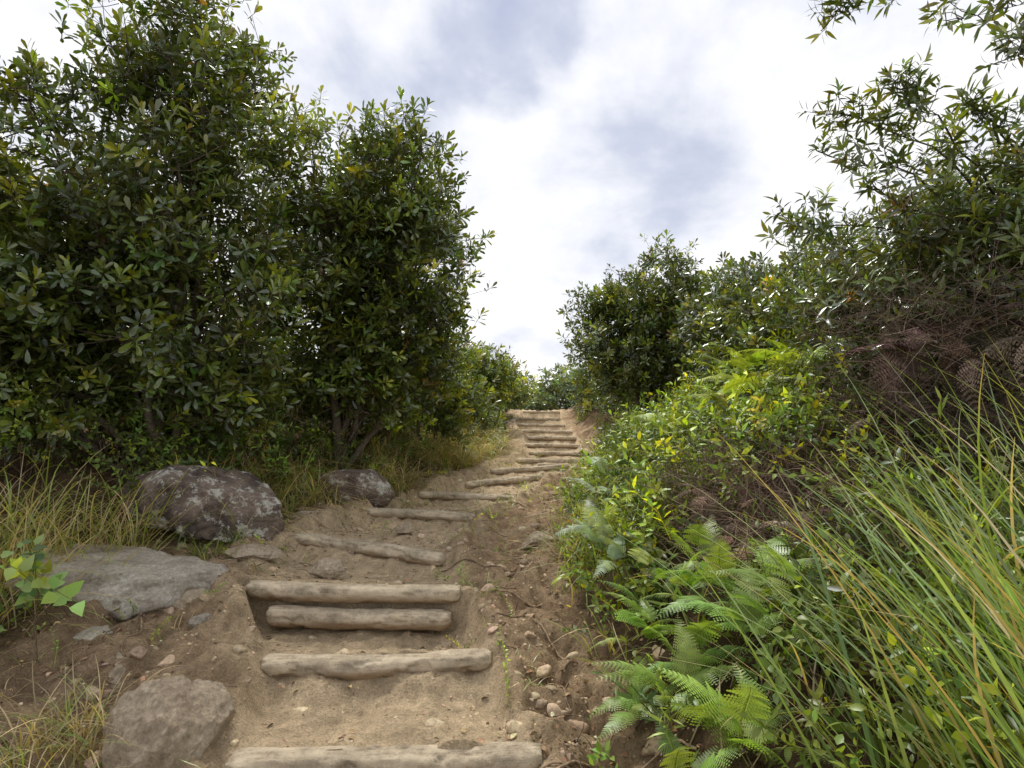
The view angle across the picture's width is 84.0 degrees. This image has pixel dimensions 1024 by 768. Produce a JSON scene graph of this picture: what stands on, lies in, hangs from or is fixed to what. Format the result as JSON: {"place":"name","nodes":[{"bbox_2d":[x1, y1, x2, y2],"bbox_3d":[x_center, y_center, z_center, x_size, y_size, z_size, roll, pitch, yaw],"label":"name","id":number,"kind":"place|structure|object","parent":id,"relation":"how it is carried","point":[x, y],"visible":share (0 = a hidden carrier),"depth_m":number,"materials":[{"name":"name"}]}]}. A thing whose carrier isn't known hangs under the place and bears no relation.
{"place":"outdoors","nodes":[
{"label":"outdoors","id":0,"kind":"place"},
{"bbox_2d":[0,409,654,767],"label":"dirt path","id":1,"kind":"structure","parent":0,"point":[265,695],"depth_m":3.06,"materials":[{"name":"soil"}]},
{"bbox_2d":[0,533,84,661],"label":"creeping vine","id":2,"kind":"object","parent":1,"relation":"on","point":[21,565],"visible":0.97,"depth_m":2.88,"materials":[{"name":"green plant"}]},
{"bbox_2d":[73,625,112,641],"bbox_3d":[-2.243,1.384,3.032,0.213,0.168,0.147,0,-5,3],"label":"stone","id":3,"kind":"object","parent":1,"relation":"on","point":[88,632],"visible":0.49,"depth_m":3.01,"materials":[{"name":"grey stone"}]},
{"bbox_2d":[0,656,233,767],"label":"dry grass","id":4,"kind":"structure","parent":1,"relation":"on","point":[75,735],"depth_m":2.27,"materials":[{"name":"plant"}]},
{"bbox_2d":[5,544,228,621],"bbox_3d":[-2.426,1.369,3.658,1.341,0.508,0.908,7,-6,-11],"label":"boulder","id":5,"kind":"object","parent":1,"relation":"on","point":[144,583],"visible":0.47,"depth_m":3.40,"materials":[{"name":"grey stone"}]},
{"bbox_2d":[109,652,125,687],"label":"boulder","id":6,"kind":"object","parent":1,"relation":"on","point":[116,672],"visible":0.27,"depth_m":2.79,"materials":[{"name":"grey stone"}]},
{"bbox_2d":[101,674,235,767],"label":"boulder","id":7,"kind":"object","parent":1,"relation":"on","point":[149,714],"visible":0.9,"depth_m":2.26,"materials":[{"name":"grey stone"}]},
{"bbox_2d":[172,588,205,608],"bbox_3d":[-1.948,1.332,3.452,0.203,0.171,0.211,-2,-11,21],"label":"boulder","id":8,"kind":"object","parent":1,"relation":"on","point":[185,597],"visible":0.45,"depth_m":3.41,"materials":[{"name":"grey stone"}]},
{"bbox_2d":[188,613,210,628],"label":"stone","id":9,"kind":"object","parent":1,"relation":"on","point":[194,621],"visible":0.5,"depth_m":3.21,"materials":[{"name":"grey stone"}]},
{"bbox_2d":[118,464,285,541],"bbox_3d":[-2.545,1.007,4.761,1.308,0.621,0.924,5,-5,-5],"label":"boulder","id":10,"kind":"object","parent":1,"relation":"on","point":[243,494],"visible":0.86,"depth_m":4.52,"materials":[{"name":"grey stone"}]},
{"bbox_2d":[165,512,281,560],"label":"grass clump","id":11,"kind":"object","parent":1,"relation":"on","point":[207,548],"visible":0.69,"depth_m":4.36,"materials":[{"name":"plant"}]},
{"bbox_2d":[0,466,476,718],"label":"dry grass","id":12,"kind":"structure","parent":1,"relation":"on","point":[179,614],"depth_m":3.18,"materials":[{"name":"plant"}]},
{"bbox_2d":[221,543,281,561],"bbox_3d":[-1.921,1.262,4.215,0.392,0.159,0.208,4,-7,-40],"label":"boulder","id":13,"kind":"object","parent":1,"relation":"on","point":[261,551],"visible":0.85,"depth_m":4.18,"materials":[{"name":"grey stone"}]},
{"bbox_2d":[1,436,585,729],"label":"herbs","id":14,"kind":"object","parent":1,"relation":"on","point":[168,619],"visible":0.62,"depth_m":3.95,"materials":[{"name":"green plant"}]},
{"bbox_2d":[290,511,315,519],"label":"boulder","id":15,"kind":"object","parent":1,"relation":"on","point":[300,513],"visible":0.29,"depth_m":5.25,"materials":[{"name":"grey stone"}]},
{"bbox_2d":[86,419,541,543],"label":"verge grass","id":16,"kind":"structure","parent":1,"relation":"on","point":[458,455],"depth_m":7.44,"materials":[{"name":"green plant"}]},
{"bbox_2d":[309,558,346,578],"bbox_3d":[-1.300,1.307,4.025,0.239,0.139,0.142,4,-6,-36],"label":"boulder","id":17,"kind":"object","parent":1,"relation":"on","point":[331,568],"visible":0.97,"depth_m":3.98,"materials":[{"name":"beige stone"}]},
{"bbox_2d":[1,460,657,766],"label":"dead twigs","id":18,"kind":"object","parent":1,"relation":"on","point":[310,574],"visible":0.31,"depth_m":3.08,"materials":[{"name":"brown plant"}]},
{"bbox_2d":[0,455,693,767],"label":"soil clods","id":19,"kind":"object","parent":1,"relation":"on","point":[512,726],"visible":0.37,"depth_m":2.88,"materials":[{"name":"brown soil"}]},
{"bbox_2d":[0,499,696,767],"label":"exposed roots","id":20,"kind":"object","parent":1,"relation":"on","point":[566,764],"visible":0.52,"depth_m":3.37,"materials":[{"name":"brown plant"}]},
{"bbox_2d":[245,580,460,603],"bbox_3d":[-1.016,1.336,3.634,1.380,0.128,0.168,1,-5,3],"label":"log step","id":21,"kind":"object","parent":1,"relation":"on","point":[292,591],"visible":1,"depth_m":3.57,"materials":[{"name":"brown wood"}]},
{"bbox_2d":[310,469,395,506],"bbox_3d":[-1.775,1.161,6.379,0.942,0.414,0.594,1,-5,-6],"label":"boulder","id":22,"kind":"object","parent":1,"relation":"on","point":[364,478],"visible":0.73,"depth_m":6.15,"materials":[{"name":"grey stone"}]},
{"bbox_2d":[266,605,451,630],"bbox_3d":[-0.950,1.464,3.550,1.149,0.136,0.170,1,-5,2],"label":"log step","id":23,"kind":"object","parent":1,"relation":"on","point":[325,617],"visible":1,"depth_m":3.49,"materials":[{"name":"brown wood"}]},
{"bbox_2d":[294,532,445,566],"bbox_3d":[-1.175,1.336,4.599,1.432,0.134,0.174,1,-4,22],"label":"log step","id":24,"kind":"object","parent":1,"relation":"on","point":[407,554],"visible":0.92,"depth_m":4.51,"materials":[{"name":"brown wood"}]},
{"bbox_2d":[260,648,491,679],"bbox_3d":[-0.705,1.477,2.985,1.199,0.126,0.172,-1,-5,-2],"label":"log step","id":25,"kind":"object","parent":1,"relation":"on","point":[350,667],"visible":0.88,"depth_m":2.93,"materials":[{"name":"brown wood"}]},
{"bbox_2d":[224,740,541,767],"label":"log step","id":26,"kind":"object","parent":1,"relation":"on","point":[511,754],"visible":0.94,"depth_m":2.26,"materials":[{"name":"beige wood"}]},
{"bbox_2d":[395,522,412,533],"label":"boulder","id":27,"kind":"object","parent":1,"relation":"on","point":[406,528],"visible":1,"depth_m":5.18,"materials":[{"name":"beige stone"}]},
{"bbox_2d":[368,508,474,521],"bbox_3d":[-0.938,1.365,5.903,1.186,0.125,0.171,1,-5,10],"label":"log step","id":28,"kind":"object","parent":1,"relation":"on","point":[425,514],"visible":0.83,"depth_m":5.86,"materials":[{"name":"brown wood"}]},
{"bbox_2d":[0,434,849,767],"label":"leaf litter","id":29,"kind":"object","parent":1,"relation":"on","point":[624,754],"visible":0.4,"depth_m":3.01,"materials":[{"name":"brown plant"}]},
{"bbox_2d":[418,491,514,500],"bbox_3d":[-0.564,1.414,7.097,1.235,0.125,0.154,0,-5,9],"label":"log step","id":30,"kind":"object","parent":1,"relation":"on","point":[448,496],"visible":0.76,"depth_m":7.05,"materials":[{"name":"brown wood"}]},
{"bbox_2d":[465,474,541,488],"bbox_3d":[-0.116,1.433,8.345,1.163,0.130,0.162,-4,-4,-19],"label":"log step","id":31,"kind":"object","parent":1,"relation":"on","point":[496,481],"visible":0.91,"depth_m":8.27,"materials":[{"name":"brown wood"}]},
{"bbox_2d":[458,461,581,690],"bbox_3d":[0.377,1.476,7.193,1.232,0.942,9.002,-1,-5,10],"label":"grass clump","id":32,"kind":"object","parent":1,"relation":"on","point":[487,583],"visible":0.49,"depth_m":3.08,"materials":[{"name":"plant"}]},
{"bbox_2d":[490,463,568,474],"bbox_3d":[0.296,1.418,9.398,1.346,0.131,0.167,-3,-4,-11],"label":"log step","id":33,"kind":"object","parent":1,"relation":"on","point":[498,471],"visible":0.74,"depth_m":9.33,"materials":[{"name":"brown wood"}]},
{"bbox_2d":[515,417,559,420],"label":"log step","id":34,"kind":"object","parent":1,"relation":"on","point":[535,419],"visible":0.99,"depth_m":19.93,"materials":[{"name":"brown wood"}]},
{"bbox_2d":[521,531,556,549],"bbox_3d":[0.220,1.357,4.894,0.281,0.195,0.248,-4,-7,41],"label":"boulder","id":35,"kind":"object","parent":1,"relation":"on","point":[533,541],"visible":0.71,"depth_m":4.82,"materials":[{"name":"beige stone"}]},
{"bbox_2d":[518,423,564,426],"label":"log step","id":36,"kind":"object","parent":1,"relation":"on","point":[541,425],"visible":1,"depth_m":17.94,"materials":[{"name":"brown wood"}]},
{"bbox_2d":[523,411,559,413],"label":"log step","id":37,"kind":"object","parent":1,"relation":"on","point":[532,412],"visible":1,"depth_m":22.42,"materials":[{"name":"brown wood"}]},
{"bbox_2d":[516,458,577,463],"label":"log step","id":38,"kind":"object","parent":1,"relation":"on","point":[524,460],"visible":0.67,"depth_m":10.74,"materials":[{"name":"brown wood"}]},
{"bbox_2d":[522,430,571,433],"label":"log step","id":39,"kind":"object","parent":1,"relation":"on","point":[549,431],"visible":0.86,"depth_m":16.23,"materials":[{"name":"brown wood"}]},
{"bbox_2d":[527,436,575,440],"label":"log step","id":40,"kind":"object","parent":1,"relation":"on","point":[548,438],"visible":1,"depth_m":14.72,"materials":[{"name":"brown wood"}]},
{"bbox_2d":[525,443,579,448],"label":"log step","id":41,"kind":"object","parent":1,"relation":"on","point":[571,446],"visible":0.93,"depth_m":13.10,"materials":[{"name":"brown wood"}]},
{"bbox_2d":[529,451,587,456],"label":"log step","id":42,"kind":"object","parent":1,"relation":"on","point":[564,453],"visible":0.73,"depth_m":11.94,"materials":[{"name":"brown wood"}]},
{"bbox_2d":[538,463,583,465],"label":"log step","id":43,"kind":"object","parent":1,"relation":"on","point":[541,464],"visible":0.26,"depth_m":9.83,"materials":[{"name":"brown wood"}]},
{"bbox_2d":[592,436,611,448],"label":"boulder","id":44,"kind":"object","parent":1,"relation":"on","point":[598,443],"visible":0.05,"depth_m":12.02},
{"bbox_2d":[570,651,712,742],"bbox_3d":[0.552,1.369,2.531,0.532,0.292,0.485,1,-5,-8],"label":"fern","id":45,"kind":"object","parent":1,"relation":"on","point":[633,709],"visible":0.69,"depth_m":2.45,"materials":[{"name":"green plant"}]},
{"bbox_2d":[623,412,705,429],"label":"fern","id":46,"kind":"object","parent":1,"relation":"on","point":[659,413],"visible":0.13,"depth_m":6.39,"materials":[{"name":"green plant"}]},
{"bbox_2d":[674,375,777,412],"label":"fern","id":47,"kind":"object","parent":1,"relation":"on","point":[718,398],"visible":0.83,"depth_m":4.64,"materials":[{"name":"green plant"}]},
{"bbox_2d":[683,345,790,386],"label":"fern","id":48,"kind":"object","parent":1,"relation":"on","point":[743,364],"visible":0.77,"depth_m":4.98,"materials":[{"name":"green plant"}]},
{"bbox_2d":[709,536,859,610],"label":"fern","id":49,"kind":"object","parent":1,"relation":"on","point":[774,571],"visible":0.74,"depth_m":2.31,"materials":[{"name":"green plant"}]},
{"bbox_2d":[0,394,1023,767],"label":"ground","id":50,"kind":"structure","parent":0,"point":[704,738],"depth_m":3.43,"materials":[{"name":"soil"}]},
{"bbox_2d":[0,345,188,523],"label":"undergrowth","id":51,"kind":"object","parent":50,"relation":"on","point":[107,462],"visible":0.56,"depth_m":4.42,"materials":[{"name":"green plant"}]},
{"bbox_2d":[0,442,269,635],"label":"tall grass","id":52,"kind":"structure","parent":50,"relation":"on","point":[29,519],"depth_m":3.80,"materials":[{"name":"green plant"}]},
{"bbox_2d":[0,147,289,458],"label":"broadleaf tree","id":53,"kind":"object","parent":50,"relation":"on","point":[17,250],"visible":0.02,"depth_m":6.64,"materials":[{"name":"green plant"}]},
{"bbox_2d":[0,0,342,475],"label":"broadleaf tree","id":54,"kind":"object","parent":50,"relation":"on","point":[137,246],"visible":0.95,"depth_m":4.88,"materials":[{"name":"green plant"}]},
{"bbox_2d":[28,326,442,510],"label":"undergrowth","id":55,"kind":"object","parent":50,"relation":"on","point":[196,441],"visible":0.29,"depth_m":5.69,"materials":[{"name":"green plant"}]},
{"bbox_2d":[199,83,508,469],"bbox_3d":[-1.784,-1.297,7.241,3.999,4.914,3.000,2,-6,-25],"label":"broadleaf tree","id":56,"kind":"object","parent":50,"relation":"on","point":[381,301],"visible":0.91,"depth_m":6.77,"materials":[{"name":"green plant"}]},
{"bbox_2d":[239,326,498,451],"bbox_3d":[-2.067,0.023,8.944,3.721,2.452,3.427,0,-5,0],"label":"bush","id":57,"kind":"object","parent":50,"relation":"on","point":[448,419],"visible":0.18,"depth_m":9.40,"materials":[{"name":"green plant"}]},
{"bbox_2d":[285,386,522,477],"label":"undergrowth","id":58,"kind":"object","parent":50,"relation":"on","point":[446,464],"visible":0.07,"depth_m":9.02,"materials":[{"name":"green plant"}]},
{"bbox_2d":[403,336,516,436],"bbox_3d":[-1.646,-0.029,12.186,2.978,2.618,2.860,4,-7,-41],"label":"bush","id":59,"kind":"object","parent":50,"relation":"on","point":[489,420],"visible":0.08,"depth_m":11.86,"materials":[{"name":"green plant"}]},
{"bbox_2d":[455,340,530,422],"bbox_3d":[-0.986,0.031,15.700,3.003,2.502,2.395,0,-5,0],"label":"tree","id":60,"kind":"object","parent":50,"relation":"on","point":[491,370],"visible":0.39,"depth_m":15.28,"materials":[{"name":"green plant"}]},
{"bbox_2d":[456,340,543,416],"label":"bush","id":61,"kind":"object","parent":50,"relation":"on","point":[519,401],"visible":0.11,"depth_m":19.84,"materials":[{"name":"green plant"}]},
{"bbox_2d":[549,500,622,539],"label":"fern","id":62,"kind":"object","parent":50,"relation":"on","point":[590,521],"visible":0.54,"depth_m":4.01,"materials":[{"name":"green plant"}]},
{"bbox_2d":[563,353,619,407],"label":"bush","id":63,"kind":"object","parent":50,"relation":"on","point":[577,381],"visible":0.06,"depth_m":19.82,"materials":[{"name":"green plant"}]},
{"bbox_2d":[569,493,640,565],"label":"fern","id":64,"kind":"object","parent":50,"relation":"on","point":[602,520],"visible":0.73,"depth_m":3.66,"materials":[{"name":"green plant"}]},
{"bbox_2d":[510,361,710,410],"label":"distant trees","id":65,"kind":"object","parent":50,"relation":"on","point":[554,391],"visible":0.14,"depth_m":29.52,"materials":[{"name":"green plant"}]},
{"bbox_2d":[503,423,731,675],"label":"verge grass","id":66,"kind":"structure","parent":50,"relation":"on","point":[583,544],"depth_m":3.79,"materials":[{"name":"green plant"}]},
{"bbox_2d":[564,468,638,504],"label":"fern","id":67,"kind":"object","parent":66,"relation":"on","point":[600,489],"visible":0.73,"depth_m":4.47,"materials":[{"name":"green plant"}]},
{"bbox_2d":[572,440,638,481],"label":"fern","id":68,"kind":"object","parent":66,"relation":"on","point":[602,460],"visible":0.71,"depth_m":5.18,"materials":[{"name":"green plant"}]},
{"bbox_2d":[591,524,671,578],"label":"fern","id":69,"kind":"object","parent":50,"relation":"on","point":[618,550],"visible":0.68,"depth_m":3.37,"materials":[{"name":"green plant"}]},
{"bbox_2d":[588,580,688,650],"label":"fern","id":70,"kind":"object","parent":50,"relation":"on","point":[643,609],"visible":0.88,"depth_m":2.80,"materials":[{"name":"green plant"}]},
{"bbox_2d":[556,229,721,412],"bbox_3d":[2.704,-1.139,10.944,3.839,3.813,2.546,0,-5,0],"label":"broadleaf tree","id":71,"kind":"object","parent":50,"relation":"on","point":[634,363],"visible":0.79,"depth_m":10.54,"materials":[{"name":"green plant"}]},
{"bbox_2d":[582,366,698,425],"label":"bush","id":72,"kind":"object","parent":50,"relation":"on","point":[596,404],"visible":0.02,"depth_m":14.83,"materials":[{"name":"green plant"}]},
{"bbox_2d":[566,368,744,484],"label":"undergrowth","id":73,"kind":"object","parent":50,"relation":"on","point":[602,412],"visible":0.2,"depth_m":12.39,"materials":[{"name":"green plant"}]},
{"bbox_2d":[630,407,698,438],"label":"fern","id":74,"kind":"object","parent":50,"relation":"on","point":[660,417],"visible":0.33,"depth_m":5.38,"materials":[{"name":"green plant"}]},
{"bbox_2d":[622,560,715,596],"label":"fern","id":75,"kind":"object","parent":50,"relation":"on","point":[685,578],"visible":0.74,"depth_m":2.98,"materials":[{"name":"green plant"}]},
{"bbox_2d":[589,615,775,767],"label":"fern","id":76,"kind":"object","parent":50,"relation":"on","point":[684,667],"visible":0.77,"depth_m":2.25,"materials":[{"name":"green plant"}]},
{"bbox_2d":[626,621,755,703],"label":"fern","id":77,"kind":"object","parent":50,"relation":"on","point":[699,632],"visible":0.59,"depth_m":2.40,"materials":[{"name":"green plant"}]},
{"bbox_2d":[646,515,760,592],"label":"fern","id":78,"kind":"object","parent":50,"relation":"on","point":[706,544],"visible":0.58,"depth_m":2.83,"materials":[{"name":"green plant"}]},
{"bbox_2d":[638,539,771,627],"bbox_3d":[0.795,0.835,2.521,0.499,0.391,0.709,0,-5,0],"label":"fern","id":79,"kind":"object","parent":50,"relation":"on","point":[722,562],"visible":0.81,"depth_m":2.47,"materials":[{"name":"green plant"}]},
{"bbox_2d":[655,717,754,767],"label":"fern","id":80,"kind":"object","parent":50,"relation":"on","point":[678,759],"visible":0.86,"depth_m":1.93,"materials":[{"name":"green plant"}]},
{"bbox_2d":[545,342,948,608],"bbox_3d":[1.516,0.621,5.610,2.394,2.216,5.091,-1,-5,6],"label":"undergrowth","id":81,"kind":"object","parent":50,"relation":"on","point":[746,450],"visible":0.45,"depth_m":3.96,"materials":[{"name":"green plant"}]},
{"bbox_2d":[647,561,850,647],"bbox_3d":[0.842,0.858,2.160,0.498,0.293,0.692,4,-6,-39],"label":"fern","id":82,"kind":"object","parent":50,"relation":"on","point":[753,607],"visible":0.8,"depth_m":2.13,"materials":[{"name":"green plant"}]},
{"bbox_2d":[671,481,838,577],"bbox_3d":[1.359,0.826,3.179,0.828,0.499,1.020,0,-5,0],"label":"dead bracken","id":83,"kind":"object","parent":50,"relation":"on","point":[794,524],"visible":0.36,"depth_m":3.12,"materials":[{"name":"plant"}]},
{"bbox_2d":[715,348,797,373],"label":"fern","id":84,"kind":"object","parent":50,"relation":"on","point":[756,357],"visible":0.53,"depth_m":5.53,"materials":[{"name":"green plant"}]},
{"bbox_2d":[666,205,892,428],"bbox_3d":[4.453,-0.901,8.789,4.112,3.940,3.126,0,-5,0],"label":"broadleaf tree","id":85,"kind":"object","parent":50,"relation":"on","point":[741,276],"visible":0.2,"depth_m":8.82,"materials":[{"name":"green plant"}]},
{"bbox_2d":[661,527,899,767],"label":"tall grass","id":86,"kind":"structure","parent":50,"relation":"on","point":[776,648],"depth_m":2.06,"materials":[{"name":"green plant"}]},
{"bbox_2d":[545,318,1023,767],"bbox_3d":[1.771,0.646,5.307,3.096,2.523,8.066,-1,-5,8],"label":"undergrowth","id":87,"kind":"object","parent":50,"relation":"on","point":[941,405],"visible":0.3,"depth_m":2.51,"materials":[{"name":"green plant"}]},
{"bbox_2d":[650,662,842,767],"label":"fern","id":88,"kind":"object","parent":87,"relation":"on","point":[749,703],"visible":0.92,"depth_m":1.82,"materials":[{"name":"green plant"}]},
{"bbox_2d":[723,337,869,374],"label":"fern","id":89,"kind":"object","parent":87,"relation":"on","point":[789,357],"visible":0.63,"depth_m":4.32,"materials":[{"name":"green plant"}]},
{"bbox_2d":[603,392,983,652],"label":"dead twigs","id":90,"kind":"object","parent":50,"relation":"on","point":[822,510],"visible":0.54,"depth_m":3.21,"materials":[{"name":"brown wood"}]},
{"bbox_2d":[595,329,1023,767],"bbox_3d":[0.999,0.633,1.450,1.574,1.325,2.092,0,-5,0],"label":"tall grass","id":91,"kind":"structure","parent":50,"relation":"on","point":[1003,624],"depth_m":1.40,"materials":[{"name":"green plant"}]},
{"bbox_2d":[672,206,988,435],"bbox_3d":[3.827,-0.588,6.557,3.813,2.666,2.674,-3,-6,31],"label":"bush","id":92,"kind":"object","parent":50,"relation":"on","point":[761,324],"visible":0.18,"depth_m":6.48,"materials":[{"name":"green plant"}]},
{"bbox_2d":[751,206,1023,507],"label":"dead twigs","id":93,"kind":"object","parent":50,"relation":"on","point":[944,311],"visible":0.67,"depth_m":3.36,"materials":[{"name":"brown wood"}]},
{"bbox_2d":[755,0,1023,317],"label":"overhanging tree","id":94,"kind":"object","parent":50,"relation":"on","point":[909,92],"visible":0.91,"depth_m":3.90,"materials":[{"name":"green plant"}]},
{"bbox_2d":[765,111,1023,456],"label":"broadleaf tree","id":95,"kind":"object","parent":50,"relation":"on","point":[886,261],"visible":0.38,"depth_m":4.08,"materials":[{"name":"green plant"}]},
{"bbox_2d":[811,303,1023,435],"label":"dead bracken","id":96,"kind":"object","parent":50,"relation":"on","point":[998,336],"visible":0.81,"depth_m":3.18,"materials":[{"name":"brown plant"}]},
{"bbox_2d":[842,375,1023,480],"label":"dead bracken","id":97,"kind":"object","parent":50,"relation":"on","point":[949,415],"visible":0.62,"depth_m":3.17,"materials":[{"name":"brown plant"}]},
{"bbox_2d":[0,0,1023,407],"label":"sky","id":98,"kind":"structure","parent":0,"point":[586,128],"materials":[{"name":"white"}]}
]}

